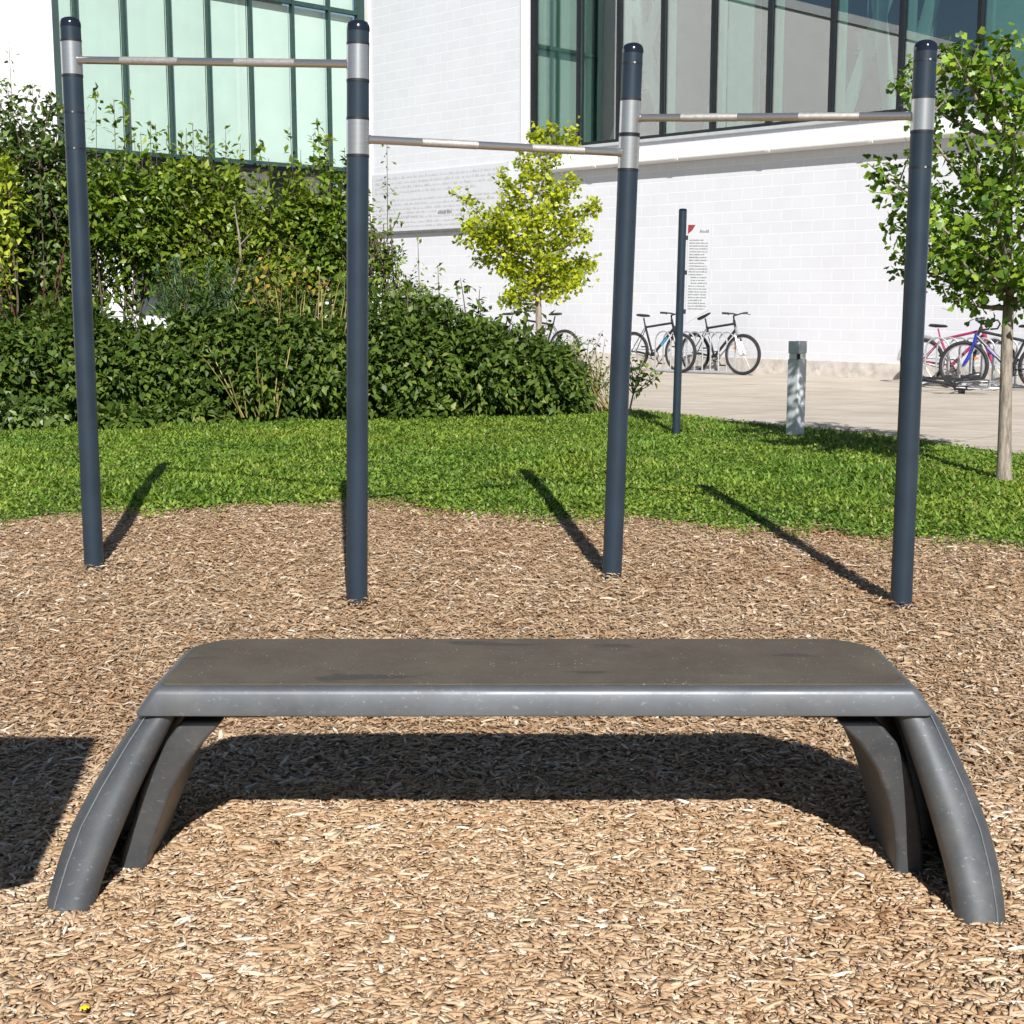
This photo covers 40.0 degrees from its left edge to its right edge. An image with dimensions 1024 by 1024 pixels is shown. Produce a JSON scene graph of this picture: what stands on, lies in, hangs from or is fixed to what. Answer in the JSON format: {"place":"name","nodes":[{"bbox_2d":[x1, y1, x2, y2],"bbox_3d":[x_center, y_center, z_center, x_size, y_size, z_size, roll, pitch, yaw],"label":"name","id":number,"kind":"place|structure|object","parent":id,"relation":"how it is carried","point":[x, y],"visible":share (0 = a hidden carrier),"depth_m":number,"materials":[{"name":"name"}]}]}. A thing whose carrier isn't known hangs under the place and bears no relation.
{"place":"outdoors","nodes":[
{"label":"outdoors","id":0,"kind":"place"},
{"bbox_2d":[282,0,368,294],"label":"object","id":1,"kind":"structure","parent":0,"point":[323,0],"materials":[{"name":"metal"}]},
{"bbox_2d":[0,496,1023,1023],"bbox_3d":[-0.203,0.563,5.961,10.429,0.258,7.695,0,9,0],"label":"wood chips","id":2,"kind":"object","parent":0,"point":[314,868],"visible":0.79,"depth_m":4.04,"materials":[{"name":"beige wood"}]},
{"bbox_2d":[80,1004,89,1009],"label":"fallen flower","id":3,"kind":"object","parent":2,"relation":"on","point":[83,1007],"visible":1,"depth_m":3.02,"materials":[{"name":"yellow plant"}]},
{"bbox_2d":[60,16,937,608],"bbox_3d":[-0.187,-0.933,6.730,4.176,2.940,0.764,1,9,4],"label":"pull up station","id":4,"kind":"object","parent":2,"relation":"on","point":[920,116],"visible":0.95,"depth_m":6.55,"materials":[{"name":"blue metal"}]},
{"bbox_2d":[45,639,1005,930],"bbox_3d":[0.025,0.731,3.835,2.416,0.674,0.880,0,9,0],"label":"bench","id":5,"kind":"object","parent":2,"relation":"on","point":[883,713],"visible":0.9,"depth_m":3.56,"materials":[{"name":"metal"}]},
{"bbox_2d":[0,384,1023,552],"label":"lawn","id":6,"kind":"structure","parent":0,"point":[714,520],"depth_m":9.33,"materials":[{"name":"green plant"}]},
{"bbox_2d":[0,146,39,318],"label":"tall shrub","id":7,"kind":"object","parent":6,"relation":"on","point":[8,223],"visible":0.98,"depth_m":15.57,"materials":[{"name":"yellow plant"}]},
{"bbox_2d":[1,238,47,324],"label":"tall shrub","id":8,"kind":"object","parent":6,"relation":"on","point":[27,301],"visible":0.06,"depth_m":16.60,"materials":[{"name":"green plant"}]},
{"bbox_2d":[0,306,55,419],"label":"hedge shrub","id":9,"kind":"object","parent":6,"relation":"on","point":[5,332],"visible":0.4,"depth_m":14.08,"materials":[{"name":"green plant"}]},
{"bbox_2d":[0,237,71,327],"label":"red stemmed shrub","id":10,"kind":"object","parent":6,"relation":"on","point":[61,277],"visible":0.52,"depth_m":15.29,"materials":[{"name":"green plant"}]},
{"bbox_2d":[0,390,71,430],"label":"ground plant","id":11,"kind":"object","parent":6,"relation":"on","point":[16,412],"visible":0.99,"depth_m":13.66,"materials":[{"name":"green plant"}]},
{"bbox_2d":[0,48,98,320],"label":"tall shrub","id":12,"kind":"object","parent":6,"relation":"on","point":[42,154],"visible":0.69,"depth_m":15.99,"materials":[{"name":"green plant"}]},
{"bbox_2d":[2,210,118,361],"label":"tall shrub","id":13,"kind":"object","parent":6,"relation":"on","point":[49,290],"visible":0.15,"depth_m":16.40,"materials":[{"name":"green plant"}]},
{"bbox_2d":[0,276,148,420],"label":"hedge shrub","id":14,"kind":"object","parent":6,"relation":"on","point":[49,339],"visible":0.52,"depth_m":14.16,"materials":[{"name":"green plant"}]},
{"bbox_2d":[36,82,187,326],"bbox_3d":[-4.716,-3.106,16.520,1.928,3.754,1.596,0,9,0],"label":"tall shrub","id":15,"kind":"object","parent":6,"relation":"on","point":[120,227],"visible":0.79,"depth_m":16.24,"materials":[{"name":"green plant"}]},
{"bbox_2d":[97,399,159,430],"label":"ground plant","id":16,"kind":"object","parent":6,"relation":"on","point":[111,416],"visible":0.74,"depth_m":13.44,"materials":[{"name":"green plant"}]},
{"bbox_2d":[56,303,233,422],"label":"hedge shrub","id":17,"kind":"object","parent":6,"relation":"on","point":[140,347],"visible":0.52,"depth_m":14.25,"materials":[{"name":"green plant"}]},
{"bbox_2d":[141,389,232,424],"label":"ground plant","id":18,"kind":"object","parent":6,"relation":"on","point":[172,414],"visible":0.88,"depth_m":14.07,"materials":[{"name":"green plant"}]},
{"bbox_2d":[117,110,257,333],"bbox_3d":[-3.846,-3.045,16.975,1.853,3.496,1.456,0,9,0],"label":"tall shrub","id":19,"kind":"object","parent":6,"relation":"on","point":[210,218],"visible":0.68,"depth_m":16.57,"materials":[{"name":"green plant"}]},
{"bbox_2d":[146,249,263,360],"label":"feathery plant","id":20,"kind":"object","parent":6,"relation":"on","point":[165,308],"visible":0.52,"depth_m":14.78,"materials":[{"name":"green plant"}]},
{"bbox_2d":[160,124,271,349],"bbox_3d":[-3.650,-3.105,17.639,1.755,3.413,1.493,3,9,18],"label":"tall shrub","id":21,"kind":"object","parent":6,"relation":"on","point":[180,144],"visible":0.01,"depth_m":17.39,"materials":[{"name":"green plant"}]},
{"bbox_2d":[133,264,305,421],"bbox_3d":[-3.039,-1.774,14.883,1.936,1.692,1.843,0,9,0],"label":"hedge shrub","id":22,"kind":"object","parent":6,"relation":"on","point":[232,344],"visible":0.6,"depth_m":14.45,"materials":[{"name":"green plant"}]},
{"bbox_2d":[223,195,251,304],"bbox_3d":[-3.257,-2.659,16.008,0.598,1.860,0.357,4,10,25],"label":"bare sapling","id":23,"kind":"object","parent":6,"relation":"on","point":[232,228],"visible":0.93,"depth_m":15.91,"materials":[{"name":"brown plant"}]},
{"bbox_2d":[200,334,293,417],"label":"shrub","id":24,"kind":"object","parent":6,"relation":"on","point":[241,413],"depth_m":14.40,"materials":[{"name":"brown plant"}]},
{"bbox_2d":[194,126,342,324],"bbox_3d":[-2.949,-2.965,16.958,1.874,3.342,1.486,0,9,0],"label":"tall shrub","id":25,"kind":"object","parent":6,"relation":"on","point":[269,227],"visible":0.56,"depth_m":16.68,"materials":[{"name":"green plant"}]},
{"bbox_2d":[232,251,334,415],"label":"amber plant","id":26,"kind":"object","parent":6,"relation":"on","point":[269,292],"visible":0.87,"depth_m":14.73,"materials":[{"name":"green plant"}]},
{"bbox_2d":[222,282,377,421],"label":"hedge shrub","id":27,"kind":"object","parent":6,"relation":"on","point":[309,361],"visible":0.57,"depth_m":14.50,"materials":[{"name":"green plant"}]},
{"bbox_2d":[232,262,376,408],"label":"ornamental grass","id":28,"kind":"object","parent":6,"relation":"on","point":[277,301],"depth_m":14.73,"materials":[{"name":"green plant"}]},
{"bbox_2d":[271,119,383,321],"bbox_3d":[-2.310,-3.051,17.170,1.559,3.447,1.193,0,9,0],"label":"tall shrub","id":29,"kind":"object","parent":6,"relation":"on","point":[333,207],"visible":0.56,"depth_m":16.86,"materials":[{"name":"green plant"}]},
{"bbox_2d":[291,269,451,419],"bbox_3d":[-1.488,-1.774,15.109,1.791,1.641,1.788,0,9,0],"label":"hedge shrub","id":30,"kind":"object","parent":6,"relation":"on","point":[404,327],"visible":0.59,"depth_m":14.66,"materials":[{"name":"green plant"}]},
{"bbox_2d":[368,144,407,324],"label":"tall shrub","id":31,"kind":"object","parent":6,"relation":"on","point":[385,260],"visible":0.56,"depth_m":16.67,"materials":[{"name":"green plant"}]},
{"bbox_2d":[386,236,449,313],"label":"tall shrub","id":32,"kind":"object","parent":6,"relation":"on","point":[414,299],"visible":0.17,"depth_m":16.36,"materials":[{"name":"green plant"}]},
{"bbox_2d":[381,389,472,419],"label":"ground plant","id":33,"kind":"object","parent":6,"relation":"on","point":[418,410],"visible":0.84,"depth_m":14.64,"materials":[{"name":"green plant"}]},
{"bbox_2d":[368,273,529,417],"bbox_3d":[-0.781,-1.784,15.292,1.985,1.624,1.809,0,9,0],"label":"hedge shrub","id":34,"kind":"object","parent":6,"relation":"on","point":[468,329],"visible":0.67,"depth_m":14.85,"materials":[{"name":"green plant"}]},
{"bbox_2d":[443,303,582,416],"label":"hedge shrub","id":35,"kind":"object","parent":6,"relation":"on","point":[537,350],"visible":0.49,"depth_m":15.03,"materials":[{"name":"green plant"}]},
{"bbox_2d":[448,115,602,333],"bbox_3d":[0.179,-3.309,18.340,2.025,3.638,1.158,0,9,0],"label":"young tree","id":36,"kind":"object","parent":6,"relation":"on","point":[560,270],"visible":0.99,"depth_m":18.16,"materials":[{"name":"green plant"}]},
{"bbox_2d":[519,333,597,416],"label":"hedge shrub","id":37,"kind":"object","parent":6,"relation":"on","point":[575,403],"visible":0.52,"depth_m":15.14,"materials":[{"name":"green plant"}]},
{"bbox_2d":[565,331,609,410],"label":"dry shrub","id":38,"kind":"object","parent":6,"relation":"on","point":[596,389],"visible":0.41,"depth_m":15.88,"materials":[{"name":"beige plant"}]},
{"bbox_2d":[628,353,663,414],"bbox_3d":[1.381,-1.365,15.133,0.525,0.708,0.338,0,9,0],"label":"sapling","id":39,"kind":"object","parent":6,"relation":"on","point":[636,381],"visible":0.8,"depth_m":15.12,"materials":[{"name":"green plant"}]},
{"bbox_2d":[672,208,711,433],"bbox_3d":[1.667,-1.706,13.040,0.305,2.179,0.076,3,9,12],"label":"instruction sign","id":40,"kind":"object","parent":6,"relation":"on","point":[697,271],"visible":0.99,"depth_m":12.96,"materials":[{"name":"white metal"}]},
{"bbox_2d":[786,341,806,435],"bbox_3d":[2.623,-1.086,12.957,0.143,0.975,0.143,-7,11,-39],"label":"bollard light","id":41,"kind":"object","parent":6,"relation":"on","point":[796,393],"visible":0.84,"depth_m":12.92,"materials":[{"name":"metal"}]},
{"bbox_2d":[858,22,1023,481],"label":"young tree","id":42,"kind":"object","parent":6,"relation":"on","point":[997,255],"visible":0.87,"depth_m":9.72,"materials":[{"name":"green plant"}]},
{"bbox_2d":[585,366,1023,453],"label":"pavement","id":43,"kind":"structure","parent":0,"point":[969,417],"depth_m":16.87,"materials":[{"name":"beige concrete"}]},
{"bbox_2d":[474,310,530,336],"bbox_3d":[-0.338,-3.320,26.665,1.712,1.024,0.627,5,10,30],"label":"bicycle","id":44,"kind":"object","parent":43,"relation":"on","point":[508,313],"visible":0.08,"depth_m":26.46,"materials":[{"name":"metal"}]},
{"bbox_2d":[517,310,579,352],"bbox_3d":[0.546,-3.264,26.300,1.712,1.024,0.627,6,10,34],"label":"bicycle","id":45,"kind":"object","parent":43,"relation":"on","point":[557,333],"visible":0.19,"depth_m":26.09,"materials":[{"name":"metal"}]},
{"bbox_2d":[630,312,696,372],"bbox_3d":[2.473,-2.906,23.962,0.627,1.024,1.712,-8,12,-43],"label":"bicycle","id":46,"kind":"object","parent":43,"relation":"on","point":[647,353],"visible":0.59,"depth_m":23.85,"materials":[{"name":"metal"}]},
{"bbox_2d":[651,330,735,373],"bbox_3d":[3.054,-2.679,23.515,1.678,0.697,0.109,6,11,35],"label":"bicycle rack","id":47,"kind":"object","parent":43,"relation":"on","point":[702,370],"visible":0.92,"depth_m":23.41,"materials":[{"name":"metal"}]},
{"bbox_2d":[682,312,760,374],"bbox_3d":[3.427,-2.805,23.303,0.627,1.024,1.708,-7,11,-40],"label":"bicycle","id":48,"kind":"object","parent":43,"relation":"on","point":[743,353],"visible":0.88,"depth_m":23.09,"materials":[{"name":"black metal"}]},
{"bbox_2d":[897,319,1014,383],"bbox_3d":[6.417,-2.307,20.292,1.758,0.950,0.438,6,11,36],"label":"bicycle","id":49,"kind":"object","parent":43,"relation":"on","point":[940,350],"visible":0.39,"depth_m":20.31,"materials":[{"name":"metal"}]},
{"bbox_2d":[922,353,1012,393],"bbox_3d":[5.929,-1.727,18.665,1.346,0.627,0.978,2,15,16],"label":"bicycle rack","id":50,"kind":"object","parent":43,"relation":"on","point":[973,378],"visible":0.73,"depth_m":18.54,"materials":[{"name":"silver metal"}]},
{"bbox_2d":[922,337,1023,387],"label":"bicycle rack","id":51,"kind":"object","parent":43,"relation":"on","point":[1015,385],"visible":0.62,"depth_m":19.91,"materials":[{"name":"metal"}]},
{"bbox_2d":[939,317,1023,389],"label":"bicycle","id":52,"kind":"object","parent":43,"relation":"on","point":[982,352],"visible":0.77,"depth_m":19.14,"materials":[{"name":"metal"}]},
{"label":"ground","id":53,"kind":"structure","parent":0,"visible":0},
{"bbox_2d":[0,0,57,203],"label":"white wing","id":54,"kind":"structure","parent":53,"relation":"on","point":[26,29],"depth_m":24.45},
{"bbox_2d":[51,0,364,329],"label":"glass wing","id":55,"kind":"structure","parent":53,"relation":"on","point":[251,105],"depth_m":27.82,"materials":[{"name":"green glass"}]},
{"bbox_2d":[59,160,301,315],"bbox_3d":[-6.496,-5.512,28.749,6.882,2.943,0.040,-8,12,-43],"label":"ground floor window","id":56,"kind":"structure","parent":55,"relation":"in","point":[152,301],"depth_m":28.23,"materials":[{"name":"glass"}]},
{"bbox_2d":[364,0,1023,383],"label":"white block building","id":57,"kind":"structure","parent":53,"relation":"on","point":[790,214],"depth_m":24.76,"materials":[{"name":"concrete"}]},
{"bbox_2d":[372,162,510,234],"bbox_3d":[-1.526,-6.386,28.800,0.072,1.261,4.256,-8,12,-43],"label":"wall text panel","id":58,"kind":"object","parent":57,"relation":"attached to","point":[423,201],"visible":0.88,"depth_m":28.87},
{"bbox_2d":[641,0,658,93],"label":"hanging lamp","id":59,"kind":"object","parent":57,"relation":"hanging from","point":[646,87],"visible":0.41,"depth_m":26.55,"materials":[{"name":"metal"}]},
{"bbox_2d":[531,0,1019,145],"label":"window","id":60,"kind":"structure","parent":57,"relation":"in","point":[564,33],"depth_m":25.63,"materials":[{"name":"grey glass"}]},
{"bbox_2d":[855,0,875,54],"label":"hanging lamp","id":61,"kind":"object","parent":57,"relation":"hanging from","point":[861,36],"visible":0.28,"depth_m":23.20,"materials":[{"name":"metal"}]},
{"bbox_2d":[917,20,936,42],"bbox_3d":[6.616,-10.024,22.078,0.210,5.118,0.300,-8,12,-43],"label":"hanging lamp","id":62,"kind":"object","parent":57,"relation":"hanging from","point":[933,34],"visible":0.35,"depth_m":22.37,"materials":[{"name":"metal"}]}
]}

